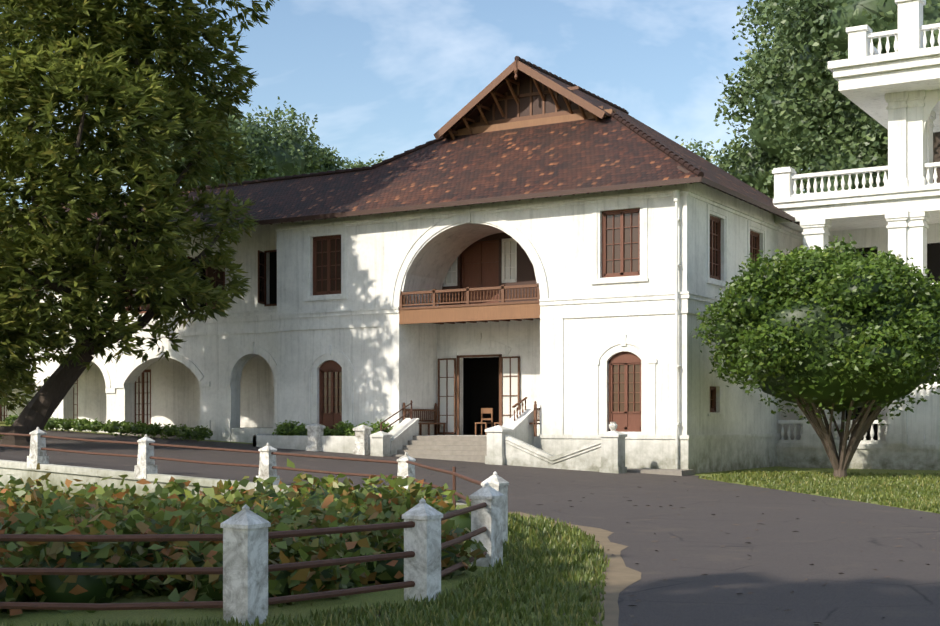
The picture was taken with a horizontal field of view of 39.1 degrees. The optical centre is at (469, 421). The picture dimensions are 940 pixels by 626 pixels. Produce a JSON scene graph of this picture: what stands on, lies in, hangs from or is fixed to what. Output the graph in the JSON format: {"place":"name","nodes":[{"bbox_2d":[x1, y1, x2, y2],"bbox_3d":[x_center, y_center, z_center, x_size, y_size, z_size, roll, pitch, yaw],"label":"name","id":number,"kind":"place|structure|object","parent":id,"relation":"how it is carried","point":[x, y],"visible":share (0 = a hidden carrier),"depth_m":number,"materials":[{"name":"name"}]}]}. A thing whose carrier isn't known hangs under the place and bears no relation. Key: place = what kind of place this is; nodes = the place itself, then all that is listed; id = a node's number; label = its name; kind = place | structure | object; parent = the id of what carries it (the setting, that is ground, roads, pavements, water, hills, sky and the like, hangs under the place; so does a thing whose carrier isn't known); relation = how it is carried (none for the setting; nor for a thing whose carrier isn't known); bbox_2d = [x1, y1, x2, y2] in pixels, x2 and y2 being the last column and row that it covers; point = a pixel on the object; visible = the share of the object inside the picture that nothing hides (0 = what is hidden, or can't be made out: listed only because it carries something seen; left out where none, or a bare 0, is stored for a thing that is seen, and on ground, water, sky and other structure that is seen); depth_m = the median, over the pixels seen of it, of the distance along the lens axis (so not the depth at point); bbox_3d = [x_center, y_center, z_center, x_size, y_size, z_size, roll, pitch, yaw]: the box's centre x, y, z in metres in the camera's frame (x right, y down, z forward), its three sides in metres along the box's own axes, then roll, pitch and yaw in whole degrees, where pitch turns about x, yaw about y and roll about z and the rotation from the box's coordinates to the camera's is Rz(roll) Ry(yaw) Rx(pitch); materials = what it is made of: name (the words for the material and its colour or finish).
{"place":"outdoors","nodes":[
{"label":"outdoors","id":0,"kind":"place"},
{"bbox_2d":[0,421,795,502],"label":"wall","id":1,"kind":"structure","parent":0,"point":[19,469],"depth_m":33.26,"materials":[{"name":"white concrete"}]},
{"bbox_2d":[0,223,276,442],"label":"wing","id":2,"kind":"structure","parent":1,"relation":"on","point":[218,376],"depth_m":53.49,"materials":[{"name":"white paint"}]},
{"bbox_2d":[0,0,278,445],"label":"tree","id":3,"kind":"object","parent":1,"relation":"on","point":[108,69],"visible":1,"depth_m":43.03,"materials":[{"name":"green plant"}]},
{"bbox_2d":[3,413,392,440],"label":"planter shrubs","id":4,"kind":"object","parent":1,"relation":"on","point":[284,428],"visible":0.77,"depth_m":50.89,"materials":[{"name":"green plant"}]},
{"bbox_2d":[253,397,694,475],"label":"entrance steps","id":5,"kind":"structure","parent":1,"relation":"on","point":[509,441],"depth_m":44.08,"materials":[{"name":"concrete"}]},
{"bbox_2d":[275,182,802,473],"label":"block","id":6,"kind":"structure","parent":1,"relation":"on","point":[574,317],"depth_m":45.79,"materials":[{"name":"paint"}]},
{"bbox_2d":[1,56,799,239],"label":"roof","id":7,"kind":"structure","parent":6,"relation":"on","point":[519,128],"depth_m":48.20,"materials":[{"name":"tile"}]},
{"bbox_2d":[403,401,539,436],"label":"chairs","id":8,"kind":"object","parent":6,"relation":"on","point":[432,415],"visible":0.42,"depth_m":48.54,"materials":[{"name":"brown wood"}]},
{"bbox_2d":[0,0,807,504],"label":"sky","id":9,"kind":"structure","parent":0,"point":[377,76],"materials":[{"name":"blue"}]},
{"bbox_2d":[0,430,939,625],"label":"road","id":10,"kind":"structure","parent":0,"point":[824,540],"depth_m":20.29,"materials":[{"name":"grey asphalt"}]},
{"bbox_2d":[0,468,939,625],"bbox_3d":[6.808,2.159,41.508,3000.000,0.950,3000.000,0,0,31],"label":"ground","id":11,"kind":"structure","parent":0,"point":[54,617],"depth_m":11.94,"materials":[{"name":"green plant"}]},
{"bbox_2d":[0,458,487,615],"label":"garden bushes","id":12,"kind":"object","parent":11,"relation":"on","point":[97,509],"visible":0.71,"depth_m":13.28,"materials":[{"name":"green plant"}]},
{"bbox_2d":[0,427,508,625],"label":"fences","id":13,"kind":"object","parent":11,"relation":"on","point":[244,537],"visible":0.96,"depth_m":12.05,"materials":[{"name":"concrete"}]},
{"bbox_2d":[119,0,939,198],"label":"distant trees","id":14,"kind":"object","parent":11,"relation":"on","point":[806,115],"visible":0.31,"depth_m":80.69,"materials":[{"name":"green plant"}]},
{"bbox_2d":[690,234,939,477],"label":"round tree","id":15,"kind":"object","parent":11,"relation":"on","point":[809,332],"visible":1,"depth_m":37.89,"materials":[{"name":"green plant"}]},
{"bbox_2d":[772,0,939,469],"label":"neighbouring building","id":16,"kind":"structure","parent":11,"relation":"on","point":[896,94],"depth_m":46.71,"materials":[{"name":"paint"}]},
{"bbox_2d":[310,469,935,625],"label":"worn verge","id":17,"kind":"structure","parent":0,"point":[620,576],"depth_m":14.63,"materials":[{"name":"brown soil"}]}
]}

